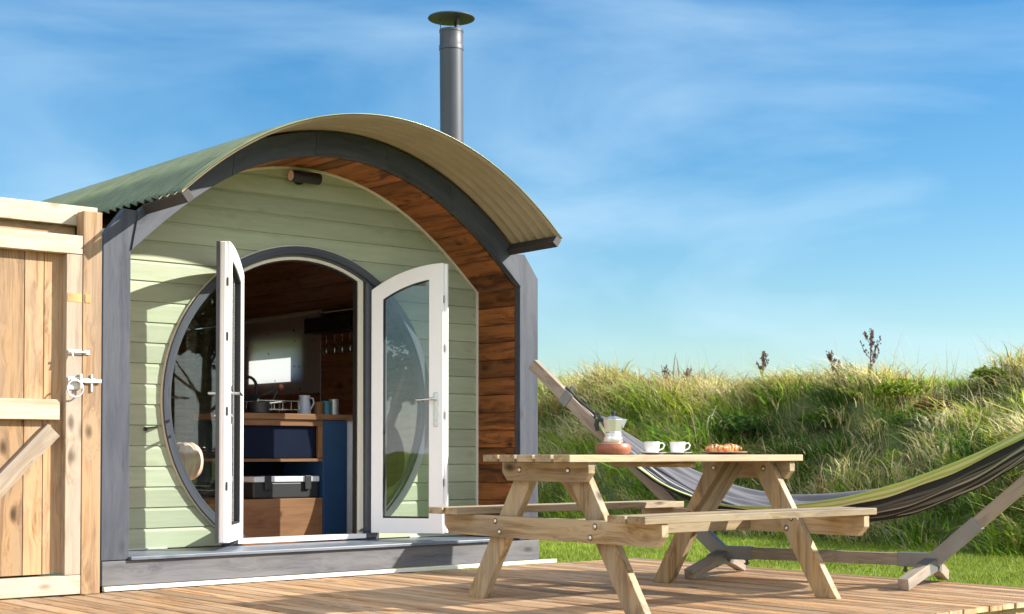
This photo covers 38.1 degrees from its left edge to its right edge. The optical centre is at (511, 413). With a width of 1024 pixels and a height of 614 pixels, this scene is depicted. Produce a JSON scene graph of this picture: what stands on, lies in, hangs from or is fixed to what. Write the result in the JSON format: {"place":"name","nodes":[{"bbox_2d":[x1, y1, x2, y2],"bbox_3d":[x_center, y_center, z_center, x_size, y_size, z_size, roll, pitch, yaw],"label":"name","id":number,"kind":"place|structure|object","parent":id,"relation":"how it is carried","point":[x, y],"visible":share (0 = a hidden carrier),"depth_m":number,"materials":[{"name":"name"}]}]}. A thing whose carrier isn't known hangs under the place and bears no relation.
{"place":"outdoors","nodes":[
{"label":"outdoors","id":0,"kind":"place"},
{"bbox_2d":[0,517,1023,598],"bbox_3d":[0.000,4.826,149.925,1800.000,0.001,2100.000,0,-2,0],"label":"lawn","id":1,"kind":"structure","parent":0,"point":[830,567],"depth_m":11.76,"materials":[{"name":"green plant"}]},
{"bbox_2d":[40,11,561,591],"bbox_3d":[-2.389,-0.917,11.065,3.400,3.971,5.270,1,-2,-40],"label":"camping pod","id":2,"kind":"object","parent":1,"relation":"on","point":[404,241],"visible":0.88,"depth_m":9.87,"materials":[{"name":"green wood"}]},
{"bbox_2d":[177,442,202,479],"bbox_3d":[-2.439,0.481,9.599,0.630,0.750,0.762,1,-2,-40],"label":"armchair","id":3,"kind":"object","parent":2,"relation":"on","point":[191,454],"visible":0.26,"depth_m":9.47,"materials":[{"name":"fabric"}]},
{"bbox_2d":[208,241,243,542],"bbox_3d":[-1.740,-0.123,9.158,0.206,1.815,0.554,0,-2,0],"label":"door","id":4,"kind":"structure","parent":2,"relation":"in","point":[229,408],"depth_m":8.91,"materials":[{"name":"white plastic"}]},
{"bbox_2d":[190,413,352,537],"bbox_3d":[-1.653,0.441,10.458,1.060,0.865,0.595,1,-2,-40],"label":"kitchen unit","id":5,"kind":"object","parent":2,"relation":"on","point":[281,444],"visible":0.54,"depth_m":10.31,"materials":[{"name":"blue wood"}]},
{"bbox_2d":[244,375,257,393],"bbox_3d":[-1.875,-0.130,10.544,0.176,0.281,0.051,1,-2,-40],"label":"kitchen tap","id":6,"kind":"object","parent":5,"relation":"on","point":[254,381],"visible":0.42,"depth_m":10.57,"materials":[{"name":"black metal"}]},
{"bbox_2d":[247,401,281,412],"bbox_3d":[-1.710,-0.044,10.161,0.258,0.088,0.155,4,-4,-68],"label":"saucepan","id":7,"kind":"object","parent":5,"relation":"on","point":[258,406],"visible":0.95,"depth_m":10.05,"materials":[{"name":"black metal"}]},
{"bbox_2d":[244,399,299,413],"bbox_3d":[-1.698,-0.045,10.337,0.346,0.100,0.266,1,-2,-40],"label":"dish rack","id":8,"kind":"object","parent":5,"relation":"on","point":[291,409],"visible":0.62,"depth_m":10.34,"materials":[{"name":"silver metal"}]},
{"bbox_2d":[244,387,278,400],"bbox_3d":[-1.771,-0.139,10.228,0.309,0.101,0.210,0,-2,-7],"label":"frying pan","id":9,"kind":"object","parent":8,"relation":"on","point":[252,396],"visible":0.62,"depth_m":10.16,"materials":[{"name":"black metal"}]},
{"bbox_2d":[272,383,283,399],"bbox_3d":[-1.638,-0.146,10.351,0.095,0.129,0.052,1,-2,-40],"label":"washing up brush","id":10,"kind":"object","parent":8,"relation":"on","point":[280,386],"visible":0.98,"depth_m":10.35,"materials":[{"name":"black plastic"}]},
{"bbox_2d":[243,475,318,498],"bbox_3d":[-1.655,0.511,10.338,0.525,0.155,0.352,1,-2,-40],"label":"storage box","id":11,"kind":"object","parent":5,"relation":"on","point":[270,487],"visible":0.82,"depth_m":10.19,"materials":[{"name":"black plastic"}]},
{"bbox_2d":[298,395,314,413],"bbox_3d":[-1.455,-0.059,10.470,0.119,0.135,0.096,0,-2,-8],"label":"jug","id":12,"kind":"object","parent":5,"relation":"on","point":[305,406],"visible":0.91,"depth_m":10.43,"materials":[{"name":"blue ceramic"}]},
{"bbox_2d":[313,402,323,413],"bbox_3d":[-1.381,-0.036,10.567,0.075,0.094,0.075,1,-2,-40],"label":"tin","id":13,"kind":"object","parent":5,"relation":"on","point":[317,407],"visible":0.73,"depth_m":10.54,"materials":[{"name":"brown metal"}]},
{"bbox_2d":[321,400,330,413],"bbox_3d":[-1.336,-0.039,10.646,0.075,0.104,0.075,1,-2,-40],"label":"tin","id":14,"kind":"object","parent":5,"relation":"on","point":[326,407],"visible":0.66,"depth_m":10.61,"materials":[{"name":"teal metal"}]},
{"bbox_2d":[329,399,338,413],"bbox_3d":[-1.290,-0.044,10.724,0.075,0.119,0.075,1,-2,-40],"label":"tin","id":15,"kind":"object","parent":5,"relation":"on","point":[334,406],"visible":0.66,"depth_m":10.69,"materials":[{"name":"metal"}]},
{"bbox_2d":[244,309,322,401],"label":"wall","id":16,"kind":"structure","parent":2,"relation":"attached to","point":[284,350],"depth_m":12.66,"materials":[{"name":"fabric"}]},
{"bbox_2d":[162,246,428,545],"bbox_3d":[-1.379,-0.124,9.749,2.048,1.940,0.097,1,-2,-40],"label":"round window frame","id":17,"kind":"structure","parent":2,"relation":"in","point":[363,281],"depth_m":10.03,"materials":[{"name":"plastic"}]},
{"bbox_2d":[288,170,321,184],"bbox_3d":[-1.365,-1.542,9.701,0.220,0.079,0.116,1,-2,-40],"label":"spotlight","id":18,"kind":"object","parent":2,"relation":"attached to","point":[297,177],"visible":1,"depth_m":9.65,"materials":[{"name":"black plastic"}]},
{"bbox_2d":[304,312,352,334],"bbox_3d":[-1.397,-0.730,11.859,0.220,0.160,0.640,1,-2,-40],"label":"glass rack","id":19,"kind":"object","parent":2,"relation":"attached to","point":[339,323],"visible":0.76,"depth_m":11.80,"materials":[{"name":"black"}]},
{"bbox_2d":[371,263,447,533],"bbox_3d":[-0.703,-0.100,10.019,0.564,1.814,0.206,0,-2,15],"label":"door","id":20,"kind":"structure","parent":2,"relation":"in","point":[436,275],"depth_m":9.95,"materials":[{"name":"white plastic"}]},
{"bbox_2d":[0,558,1023,613],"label":"deck","id":21,"kind":"structure","parent":1,"relation":"on","point":[583,587],"depth_m":8.00,"materials":[{"name":"brown wood"}]},
{"bbox_2d":[77,211,101,594],"bbox_3d":[-2.334,-0.060,8.170,0.110,2.103,0.102,1,-2,-40],"label":"fence post","id":22,"kind":"object","parent":21,"relation":"on","point":[89,226],"visible":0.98,"depth_m":8.14,"materials":[{"name":"brown wood"}]},
{"bbox_2d":[0,197,96,234],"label":"fence rail","id":23,"kind":"object","parent":22,"relation":"attached to","point":[28,215],"visible":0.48,"depth_m":8.08,"materials":[{"name":"brown wood"}]},
{"bbox_2d":[0,228,101,598],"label":"gate","id":24,"kind":"structure","parent":22,"relation":"attached to","point":[41,379],"depth_m":8.00,"materials":[{"name":"brown wood"}]},
{"bbox_2d":[429,454,876,613],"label":"picnic table","id":25,"kind":"object","parent":21,"relation":"on","point":[654,523],"visible":1,"depth_m":7.77,"materials":[{"name":"brown wood"}]},
{"bbox_2d":[595,443,630,454],"bbox_3d":[0.521,0.182,7.625,0.183,0.062,0.184,1,-2,-40],"label":"coffee pot stand","id":26,"kind":"object","parent":25,"relation":"on","point":[613,448],"visible":0.95,"depth_m":7.55,"materials":[{"name":"ceramic"}]},
{"bbox_2d":[594,411,626,442],"bbox_3d":[0.513,0.070,7.634,0.160,0.161,0.107,-1,-2,40],"label":"moka pot","id":27,"kind":"object","parent":26,"relation":"on","point":[613,424],"visible":1,"depth_m":7.59,"materials":[{"name":"metal"}]},
{"bbox_2d":[637,452,666,454],"bbox_3d":[0.736,0.211,7.803,0.158,0.013,0.158,0,-2,0],"label":"saucer","id":28,"kind":"object","parent":25,"relation":"on","point":[651,453],"visible":1,"depth_m":7.75,"materials":[{"name":"white ceramic"}]},
{"bbox_2d":[644,442,664,451],"bbox_3d":[0.743,0.180,7.807,0.101,0.062,0.086,1,-2,-26],"label":"coffee cup","id":29,"kind":"object","parent":28,"relation":"on","point":[651,446],"visible":0.98,"depth_m":7.77,"materials":[{"name":"white ceramic"}]},
{"bbox_2d":[667,452,691,454],"bbox_3d":[0.887,0.215,7.942,0.158,0.013,0.158,0,-2,0],"label":"saucer","id":30,"kind":"object","parent":25,"relation":"on","point":[677,453],"visible":0.91,"depth_m":7.89,"materials":[{"name":"white ceramic"}]},
{"bbox_2d":[670,442,690,451],"bbox_3d":[0.894,0.184,7.946,0.101,0.062,0.086,1,-2,-26],"label":"coffee cup","id":31,"kind":"object","parent":30,"relation":"on","point":[677,446],"visible":0.98,"depth_m":7.91,"materials":[{"name":"white ceramic"}]},
{"bbox_2d":[700,452,744,454],"bbox_3d":[1.159,0.219,8.155,0.271,0.016,0.271,0,-2,0],"label":"plate","id":32,"kind":"object","parent":25,"relation":"on","point":[722,453],"visible":0.95,"depth_m":8.07,"materials":[{"name":"white ceramic"}]},
{"bbox_2d":[705,444,724,451],"bbox_3d":[1.111,0.194,8.100,0.111,0.055,0.059,0,-2,10],"label":"croissant","id":33,"kind":"object","parent":32,"relation":"on","point":[715,448],"visible":1,"depth_m":8.08,"materials":[{"name":"orange food"}]},
{"bbox_2d":[723,443,741,451],"bbox_3d":[1.208,0.195,8.205,0.120,0.060,0.064,1,-2,-20],"label":"croissant","id":34,"kind":"object","parent":32,"relation":"on","point":[730,447],"visible":0.81,"depth_m":8.19,"materials":[{"name":"orange food"}]},
{"bbox_2d":[528,360,1023,590],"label":"hammock stand","id":35,"kind":"object","parent":21,"relation":"on","point":[924,565],"visible":0.95,"depth_m":8.94,"materials":[{"name":"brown wood"}]},
{"bbox_2d":[565,387,1023,521],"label":"hammock","id":36,"kind":"object","parent":35,"relation":"hanging from","point":[941,485],"visible":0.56,"depth_m":8.48,"materials":[{"name":"fabric"}]},
{"bbox_2d":[0,0,1023,383],"label":"sky","id":37,"kind":"structure","parent":0,"point":[785,179],"materials":[{"name":"blue"}]},
{"bbox_2d":[538,342,1023,556],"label":"bank","id":38,"kind":"structure","parent":0,"point":[804,404],"depth_m":16.54,"materials":[{"name":"green plant"}]},
{"bbox_2d":[579,395,602,406],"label":"leafy plant","id":39,"kind":"object","parent":38,"relation":"on","point":[588,401],"visible":0.25,"depth_m":21.39,"materials":[{"name":"green plant"}]},
{"bbox_2d":[661,364,672,381],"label":"dock plant","id":40,"kind":"object","parent":38,"relation":"on","point":[664,371],"visible":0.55,"depth_m":20.89,"materials":[{"name":"brown plant"}]},
{"bbox_2d":[681,368,691,379],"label":"dock plant","id":41,"kind":"object","parent":38,"relation":"on","point":[687,374],"visible":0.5,"depth_m":20.65,"materials":[{"name":"brown plant"}]},
{"bbox_2d":[711,413,772,443],"bbox_3d":[2.810,0.184,18.119,0.745,0.382,0.711,0,-2,0],"label":"leafy plant","id":42,"kind":"object","parent":38,"relation":"on","point":[740,425],"visible":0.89,"depth_m":18.01,"materials":[{"name":"green plant"}]},
{"bbox_2d":[756,350,768,377],"bbox_3d":[3.320,-0.560,19.552,0.120,0.543,0.198,1,-2,-35],"label":"dock plant","id":43,"kind":"object","parent":38,"relation":"on","point":[764,356],"visible":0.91,"depth_m":19.53,"materials":[{"name":"brown plant"}]},
{"bbox_2d":[538,325,1023,532],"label":"seed stalks","id":44,"kind":"object","parent":38,"relation":"on","point":[992,398],"visible":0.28,"depth_m":17.06,"materials":[{"name":"green plant"}]},
{"bbox_2d":[797,405,847,434],"bbox_3d":[3.687,0.085,17.397,0.672,0.360,0.637,1,-2,-37],"label":"leafy plant","id":45,"kind":"object","parent":38,"relation":"on","point":[815,417],"visible":0.78,"depth_m":17.32,"materials":[{"name":"green plant"}]},
{"bbox_2d":[826,350,844,374],"bbox_3d":[3.973,-0.529,18.157,0.258,0.487,0.151,0,-2,0],"label":"dock plant","id":46,"kind":"object","parent":38,"relation":"on","point":[829,356],"visible":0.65,"depth_m":18.14,"materials":[{"name":"brown plant"}]},
{"bbox_2d":[860,328,880,375],"bbox_3d":[4.312,-0.668,17.722,0.245,0.720,0.187,1,-2,-28],"label":"dock plant","id":47,"kind":"object","parent":38,"relation":"on","point":[871,344],"visible":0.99,"depth_m":17.74,"materials":[{"name":"brown plant"}]},
{"bbox_2d":[873,377,929,406],"bbox_3d":[4.354,-0.230,16.589,0.618,0.356,0.642,0,-2,0],"label":"leafy plant","id":48,"kind":"object","parent":38,"relation":"on","point":[902,388],"visible":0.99,"depth_m":16.52,"materials":[{"name":"green plant"}]},
{"bbox_2d":[909,396,959,411],"bbox_3d":[4.621,-0.022,16.218,0.553,0.332,0.579,0,-2,0],"label":"leafy plant","id":49,"kind":"object","parent":38,"relation":"on","point":[924,400],"visible":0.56,"depth_m":16.14,"materials":[{"name":"green plant"}]},
{"bbox_2d":[969,365,1008,389],"bbox_3d":[5.260,-0.392,16.348,0.424,0.300,0.435,-1,-2,32],"label":"leafy plant","id":50,"kind":"object","parent":38,"relation":"on","point":[980,372],"visible":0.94,"depth_m":16.29,"materials":[{"name":"green plant"}]}
]}

